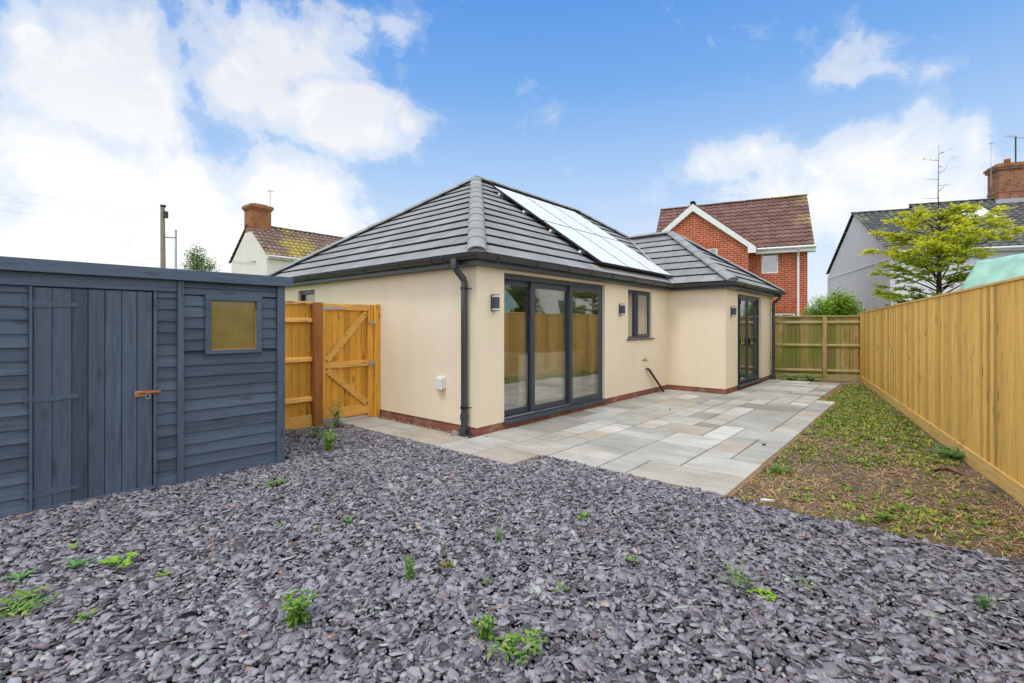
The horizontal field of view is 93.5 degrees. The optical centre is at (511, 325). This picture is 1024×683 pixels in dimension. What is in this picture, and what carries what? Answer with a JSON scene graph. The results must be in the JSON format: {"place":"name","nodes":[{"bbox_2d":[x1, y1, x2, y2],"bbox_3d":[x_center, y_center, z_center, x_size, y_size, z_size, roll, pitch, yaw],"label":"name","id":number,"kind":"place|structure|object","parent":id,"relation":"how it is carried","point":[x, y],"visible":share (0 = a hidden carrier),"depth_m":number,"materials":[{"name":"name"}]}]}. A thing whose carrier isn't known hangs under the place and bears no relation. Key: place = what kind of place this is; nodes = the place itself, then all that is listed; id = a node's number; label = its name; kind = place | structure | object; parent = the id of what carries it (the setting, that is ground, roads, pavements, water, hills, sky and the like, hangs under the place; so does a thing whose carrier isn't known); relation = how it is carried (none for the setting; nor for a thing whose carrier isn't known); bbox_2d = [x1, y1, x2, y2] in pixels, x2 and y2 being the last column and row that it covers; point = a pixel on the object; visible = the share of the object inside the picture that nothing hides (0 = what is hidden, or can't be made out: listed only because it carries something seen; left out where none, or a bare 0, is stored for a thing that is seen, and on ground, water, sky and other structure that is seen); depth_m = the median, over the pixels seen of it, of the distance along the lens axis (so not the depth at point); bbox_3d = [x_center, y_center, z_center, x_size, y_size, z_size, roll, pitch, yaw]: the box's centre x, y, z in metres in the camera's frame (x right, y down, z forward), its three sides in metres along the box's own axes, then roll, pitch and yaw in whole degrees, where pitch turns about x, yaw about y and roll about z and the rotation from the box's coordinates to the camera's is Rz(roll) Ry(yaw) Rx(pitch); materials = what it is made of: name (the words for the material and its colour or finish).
{"place":"outdoors","nodes":[
{"label":"outdoors","id":0,"kind":"place"},
{"bbox_2d":[0,422,1023,682],"bbox_3d":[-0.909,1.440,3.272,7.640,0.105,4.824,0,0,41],"label":"slate chippings","id":1,"kind":"object","parent":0,"point":[408,468],"visible":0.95,"depth_m":2.67,"materials":[{"name":"grey gravel"}]},
{"bbox_2d":[1,569,35,586],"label":"weed","id":2,"kind":"object","parent":1,"relation":"on","point":[19,575],"visible":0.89,"depth_m":2.73,"materials":[{"name":"green plant"}]},
{"bbox_2d":[0,585,60,616],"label":"weed","id":3,"kind":"object","parent":1,"relation":"on","point":[21,593],"visible":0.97,"depth_m":2.44,"materials":[{"name":"green plant"}]},
{"bbox_2d":[65,541,78,552],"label":"weed","id":4,"kind":"object","parent":1,"relation":"on","point":[72,545],"visible":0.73,"depth_m":3.11,"materials":[{"name":"green plant"}]},
{"bbox_2d":[63,555,94,573],"bbox_3d":[-2.552,1.422,2.847,0.164,0.084,0.139,0,0,-19],"label":"weed","id":5,"kind":"object","parent":1,"relation":"on","point":[77,563],"visible":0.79,"depth_m":2.85,"materials":[{"name":"green plant"}]},
{"bbox_2d":[73,607,104,622],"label":"weed","id":6,"kind":"object","parent":1,"relation":"on","point":[85,617],"visible":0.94,"depth_m":2.37,"materials":[{"name":"green plant"}]},
{"bbox_2d":[98,551,137,569],"bbox_3d":[-2.324,1.408,2.872,0.231,0.094,0.180,0,0,15],"label":"weed","id":7,"kind":"object","parent":1,"relation":"on","point":[117,560],"visible":0.93,"depth_m":2.85,"materials":[{"name":"green plant"}]},
{"bbox_2d":[0,256,292,518],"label":"shed","id":8,"kind":"structure","parent":1,"relation":"on","point":[116,379],"depth_m":4.14,"materials":[{"name":"blue paint"}]},
{"bbox_2d":[24,287,160,508],"bbox_3d":[-3.427,0.569,3.986,0.079,1.731,0.855,0,0,43],"label":"door","id":9,"kind":"structure","parent":8,"relation":"in","point":[92,349],"depth_m":3.96,"materials":[{"name":"blue wood"}]},
{"bbox_2d":[204,294,261,353],"bbox_3d":[-2.735,-0.015,4.745,0.045,0.570,0.503,0,0,43],"label":"window","id":10,"kind":"structure","parent":8,"relation":"in","point":[233,323],"depth_m":4.74,"materials":[{"name":"yellow glass"}]},
{"bbox_2d":[154,567,170,578],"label":"weed","id":11,"kind":"object","parent":1,"relation":"on","point":[163,574],"visible":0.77,"depth_m":2.77,"materials":[{"name":"green plant"}]},
{"bbox_2d":[264,478,286,487],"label":"weed","id":12,"kind":"object","parent":1,"relation":"on","point":[269,483],"visible":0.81,"depth_m":4.32,"materials":[{"name":"green plant"}]},
{"bbox_2d":[279,587,316,628],"bbox_3d":[-1.032,1.374,2.326,0.175,0.174,0.172,0,0,-45],"label":"weed","id":13,"kind":"object","parent":1,"relation":"on","point":[297,611],"visible":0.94,"depth_m":2.31,"materials":[{"name":"green plant"}]},
{"bbox_2d":[285,301,312,430],"bbox_3d":[-3.391,0.571,6.252,0.085,1.830,1.659,0,0,41],"label":"side fence","id":14,"kind":"object","parent":1,"relation":"on","point":[298,357],"visible":0.27,"depth_m":6.73,"materials":[{"name":"orange wood"}]},
{"bbox_2d":[311,422,318,437],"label":"weed","id":15,"kind":"object","parent":1,"relation":"on","point":[315,433],"visible":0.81,"depth_m":6.16,"materials":[{"name":"green plant"}]},
{"bbox_2d":[320,426,337,450],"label":"weed","id":16,"kind":"object","parent":1,"relation":"on","point":[330,444],"visible":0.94,"depth_m":5.52,"materials":[{"name":"green plant"}]},
{"bbox_2d":[326,398,341,427],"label":"weed","id":17,"kind":"object","parent":1,"relation":"on","point":[337,416],"visible":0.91,"depth_m":6.75,"materials":[{"name":"green plant"}]},
{"bbox_2d":[340,515,355,525],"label":"weed","id":18,"kind":"object","parent":1,"relation":"on","point":[346,519],"visible":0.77,"depth_m":3.52,"materials":[{"name":"green plant"}]},
{"bbox_2d":[402,552,417,580],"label":"weed","id":19,"kind":"object","parent":1,"relation":"on","point":[409,572],"visible":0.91,"depth_m":2.72,"materials":[{"name":"green plant"}]},
{"bbox_2d":[440,545,454,566],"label":"weed","id":20,"kind":"object","parent":1,"relation":"on","point":[444,564],"visible":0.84,"depth_m":2.85,"materials":[{"name":"green plant"}]},
{"bbox_2d":[472,613,498,640],"bbox_3d":[-0.119,1.393,2.219,0.122,0.125,0.109,0,0,8],"label":"weed","id":21,"kind":"object","parent":1,"relation":"on","point":[486,632],"visible":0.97,"depth_m":2.21,"materials":[{"name":"green plant"}]},
{"bbox_2d":[495,525,503,541],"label":"weed","id":22,"kind":"object","parent":1,"relation":"on","point":[497,532],"visible":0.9,"depth_m":3.21,"materials":[{"name":"green plant"}]},
{"bbox_2d":[487,627,547,664],"bbox_3d":[0.029,1.414,2.114,0.286,0.065,0.213,0,0,-46],"label":"weed","id":23,"kind":"object","parent":1,"relation":"on","point":[511,650],"visible":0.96,"depth_m":2.12,"materials":[{"name":"green plant"}]},
{"bbox_2d":[553,581,570,595],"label":"weed","id":24,"kind":"object","parent":1,"relation":"on","point":[560,585],"visible":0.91,"depth_m":2.62,"materials":[{"name":"green plant"}]},
{"bbox_2d":[575,511,589,520],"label":"weed","id":25,"kind":"object","parent":1,"relation":"on","point":[585,514],"visible":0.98,"depth_m":3.60,"materials":[{"name":"green plant"}]},
{"bbox_2d":[624,555,638,563],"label":"weed","id":26,"kind":"object","parent":1,"relation":"on","point":[630,557],"visible":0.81,"depth_m":2.95,"materials":[{"name":"green plant"}]},
{"bbox_2d":[714,560,761,589],"bbox_3d":[1.253,1.382,2.657,0.238,0.144,0.318,0,0,-20],"label":"weed","id":27,"kind":"object","parent":1,"relation":"on","point":[738,578],"visible":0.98,"depth_m":2.67,"materials":[{"name":"green plant"}]},
{"bbox_2d":[746,588,780,602],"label":"weed","id":28,"kind":"object","parent":1,"relation":"on","point":[771,595],"visible":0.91,"depth_m":2.54,"materials":[{"name":"green plant"}]},
{"bbox_2d":[790,576,818,593],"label":"weed","id":29,"kind":"object","parent":1,"relation":"on","point":[806,583],"visible":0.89,"depth_m":2.62,"materials":[{"name":"green plant"}]},
{"bbox_2d":[976,592,993,610],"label":"weed","id":30,"kind":"object","parent":1,"relation":"on","point":[982,601],"visible":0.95,"depth_m":2.46,"materials":[{"name":"green plant"}]},
{"bbox_2d":[0,0,1023,315],"label":"sky","id":31,"kind":"structure","parent":0,"point":[356,114],"materials":[{"name":"blue"}]},
{"bbox_2d":[326,378,853,495],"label":"patio","id":32,"kind":"structure","parent":0,"point":[704,441],"depth_m":6.40,"materials":[{"name":"stone"}]},
{"bbox_2d":[451,430,458,435],"bbox_3d":[-0.744,1.411,6.292,0.087,0.087,0.064,0,0,-29],"label":"pipe cap","id":33,"kind":"object","parent":32,"relation":"on","point":[454,433],"visible":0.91,"depth_m":6.27,"materials":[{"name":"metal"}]},
{"bbox_2d":[344,387,839,499],"bbox_3d":[3.776,1.465,7.436,4.668,0.042,11.891,0,0,66],"label":"mortar haunch","id":34,"kind":"object","parent":32,"relation":"on","point":[740,486],"visible":0.22,"depth_m":4.98,"materials":[{"name":"grey concrete"}]},
{"bbox_2d":[780,374,805,379],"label":"weed","id":35,"kind":"object","parent":32,"relation":"on","point":[794,377],"visible":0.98,"depth_m":12.62,"materials":[{"name":"green plant"}]},
{"bbox_2d":[802,375,821,380],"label":"weed","id":36,"kind":"object","parent":32,"relation":"on","point":[811,378],"visible":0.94,"depth_m":12.53,"materials":[{"name":"green plant"}]},
{"bbox_2d":[732,379,1023,561],"bbox_3d":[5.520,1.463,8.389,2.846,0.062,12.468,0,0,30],"label":"soil","id":37,"kind":"structure","parent":0,"point":[862,488],"depth_m":4.25,"materials":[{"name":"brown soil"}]},
{"bbox_2d":[377,378,860,436],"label":"pea gravel","id":38,"kind":"structure","parent":37,"relation":"on","point":[470,436],"depth_m":9.73,"materials":[{"name":"beige gravel"}]},
{"bbox_2d":[760,498,774,501],"bbox_3d":[2.113,1.446,3.987,0.110,0.020,0.045,0,0,17],"label":"stone","id":39,"kind":"object","parent":37,"relation":"on","point":[769,500],"visible":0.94,"depth_m":3.98,"materials":[{"name":"white stone"}]},
{"bbox_2d":[771,464,793,472],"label":"weed","id":40,"kind":"object","parent":37,"relation":"on","point":[778,467],"visible":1,"depth_m":4.74,"materials":[{"name":"green plant"}]},
{"bbox_2d":[735,383,1021,558],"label":"soil stones","id":41,"kind":"object","parent":37,"relation":"on","point":[919,479],"visible":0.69,"depth_m":4.47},
{"bbox_2d":[740,381,1023,554],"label":"ground weeds","id":42,"kind":"object","parent":37,"relation":"on","point":[857,419],"visible":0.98,"depth_m":5.59,"materials":[{"name":"plant"}]},
{"bbox_2d":[873,510,895,521],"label":"weed","id":43,"kind":"object","parent":37,"relation":"on","point":[885,515],"visible":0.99,"depth_m":3.58,"materials":[{"name":"green plant"}]},
{"bbox_2d":[773,399,1022,540],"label":"yellow weeds","id":44,"kind":"object","parent":37,"relation":"on","point":[1020,533],"visible":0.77,"depth_m":4.29,"materials":[{"name":"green plant"}]},
{"bbox_2d":[929,466,962,475],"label":"twig","id":45,"kind":"object","parent":37,"relation":"on","point":[944,468],"visible":1,"depth_m":4.77,"materials":[{"name":"brown plant"}]},
{"bbox_2d":[932,445,965,458],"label":"weed","id":46,"kind":"object","parent":37,"relation":"on","point":[954,454],"visible":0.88,"depth_m":5.28,"materials":[{"name":"green plant"}]},
{"label":"ground","id":47,"kind":"structure","parent":0,"visible":0},
{"bbox_2d":[160,205,176,267],"bbox_3d":[-17.816,-2.354,25.000,0.836,7.820,0.270,0,0,0],"label":"utility pole","id":48,"kind":"object","parent":47,"relation":"on","point":[163,214],"visible":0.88,"depth_m":24.91,"materials":[{"name":"brown wood"}]},
{"bbox_2d":[174,230,176,268],"bbox_3d":[-18.140,-1.854,26.000,0.148,6.620,0.148,0,0,0],"label":"lamp post","id":49,"kind":"object","parent":47,"relation":"on","point":[175,249],"visible":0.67,"depth_m":25.95,"materials":[{"name":"metal"}]},
{"bbox_2d":[180,243,222,271],"bbox_3d":[-12.286,-0.882,19.014,1.732,4.777,1.348,0,0,0],"label":"tree","id":50,"kind":"object","parent":47,"relation":"on","point":[197,261],"visible":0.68,"depth_m":18.95,"materials":[{"name":"green plant"}]},
{"bbox_2d":[228,203,344,274],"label":"white house","id":51,"kind":"structure","parent":47,"relation":"on","point":[264,246],"depth_m":25.36,"materials":[{"name":"white paint"}]},
{"bbox_2d":[311,302,322,426],"bbox_3d":[-2.785,0.611,6.885,0.120,1.890,0.120,0,0,41],"label":"gate post","id":52,"kind":"object","parent":47,"relation":"on","point":[317,362],"visible":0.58,"depth_m":6.84,"materials":[{"name":"brown wood"}]},
{"bbox_2d":[323,303,374,423],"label":"side gate","id":53,"kind":"structure","parent":52,"relation":"attached to","point":[348,362],"depth_m":7.30,"materials":[{"name":"orange wood"}]},
{"bbox_2d":[267,175,785,437],"bbox_3d":[1.011,-0.864,11.664,7.914,4.839,10.724,0,0,41],"label":"bungalow","id":54,"kind":"object","parent":47,"relation":"on","point":[502,306],"visible":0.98,"depth_m":8.79,"materials":[{"name":"beige paint"}]},
{"bbox_2d":[300,290,314,301],"bbox_3d":[-3.855,-0.189,9.394,0.670,0.990,0.257,0,0,41],"label":"window","id":55,"kind":"structure","parent":54,"relation":"in","point":[302,293],"depth_m":9.50,"materials":[{"name":"grey glass"}]},
{"bbox_2d":[372,304,379,417],"bbox_3d":[-2.160,0.606,7.656,0.095,1.900,0.096,0,0,41],"label":"gate post","id":56,"kind":"object","parent":54,"relation":"attached to","point":[376,360],"visible":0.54,"depth_m":7.62,"materials":[{"name":"orange wood"}]},
{"bbox_2d":[503,273,607,424],"bbox_3d":[0.730,0.315,7.773,0.260,2.106,2.784,0,0,41],"label":"sliding door","id":57,"kind":"structure","parent":54,"relation":"in","point":[531,411],"depth_m":7.89,"materials":[{"name":"metal"}]},
{"bbox_2d":[627,290,654,339],"bbox_3d":[2.535,-0.218,9.941,0.345,1.004,1.182,0,0,41],"label":"window","id":58,"kind":"structure","parent":54,"relation":"in","point":[633,295],"depth_m":10.08,"materials":[{"name":"grey plastic"}]},
{"bbox_2d":[737,294,763,386],"bbox_3d":[5.660,0.326,11.561,0.230,2.090,2.074,0,0,41],"label":"patio door","id":59,"kind":"structure","parent":54,"relation":"in","point":[753,341],"depth_m":11.53,"materials":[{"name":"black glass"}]},
{"bbox_2d":[656,194,816,315],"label":"red brick house","id":60,"kind":"structure","parent":47,"relation":"on","point":[771,239],"depth_m":23.11,"materials":[{"name":"red brick"}]},
{"bbox_2d":[708,248,716,253],"bbox_3d":[9.228,-3.069,23.185,1.210,1.250,0.140,0,0,26],"label":"window","id":61,"kind":"structure","parent":60,"relation":"in","point":[714,250],"depth_m":22.97,"materials":[{"name":"white plastic"}]},
{"bbox_2d":[762,254,777,273],"bbox_3d":[12.364,-3.009,23.110,0.700,1.010,0.140,0,0,26],"label":"window","id":62,"kind":"structure","parent":60,"relation":"in","point":[769,262],"depth_m":23.11,"materials":[{"name":"white plastic"}]},
{"bbox_2d":[775,313,794,315],"bbox_3d":[12.783,-0.069,22.908,1.150,1.050,0.140,0,0,26],"label":"window","id":63,"kind":"structure","parent":60,"relation":"in","point":[776,314],"depth_m":22.80,"materials":[{"name":"white plastic"}]},
{"bbox_2d":[775,313,860,380],"bbox_3d":[8.013,0.616,13.086,2.645,1.880,0.115,0,0,18],"label":"mossy fence","id":64,"kind":"object","parent":47,"relation":"on","point":[824,347],"visible":0.59,"depth_m":13.02,"materials":[{"name":"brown wood"}]},
{"bbox_2d":[799,292,837,315],"bbox_3d":[9.697,0.226,15.251,1.223,2.563,1.250,0,0,34],"label":"shrub","id":65,"kind":"object","parent":47,"relation":"on","point":[810,311],"visible":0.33,"depth_m":15.17,"materials":[{"name":"green plant"}]},
{"bbox_2d":[817,288,872,314],"bbox_3d":[10.654,0.095,15.588,1.907,2.824,1.654,0,0,0],"label":"shrub","id":66,"kind":"object","parent":47,"relation":"on","point":[845,304],"visible":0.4,"depth_m":15.30,"materials":[{"name":"green plant"}]},
{"bbox_2d":[826,158,1023,314],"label":"grey gabled house","id":67,"kind":"structure","parent":47,"relation":"on","point":[849,269],"depth_m":25.50,"materials":[{"name":"tile"}]},
{"bbox_2d":[1004,135,1023,161],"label":"tv aerial","id":68,"kind":"object","parent":67,"relation":"attached to","point":[1016,137],"visible":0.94,"depth_m":25.76,"materials":[{"name":"metal"}]},
{"bbox_2d":[857,149,1023,308],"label":"tree","id":69,"kind":"object","parent":47,"relation":"on","point":[943,247],"visible":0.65,"depth_m":11.14,"materials":[{"name":"green plant"}]},
{"bbox_2d":[859,276,1023,507],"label":"long fence","id":70,"kind":"object","parent":47,"relation":"on","point":[946,369],"visible":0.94,"depth_m":5.24,"materials":[{"name":"yellow wood"}]},
{"bbox_2d":[959,253,1023,289],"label":"tarp covered frame","id":71,"kind":"object","parent":47,"relation":"on","point":[986,271],"visible":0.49,"depth_m":7.50,"materials":[{"name":"plastic"}]}
]}

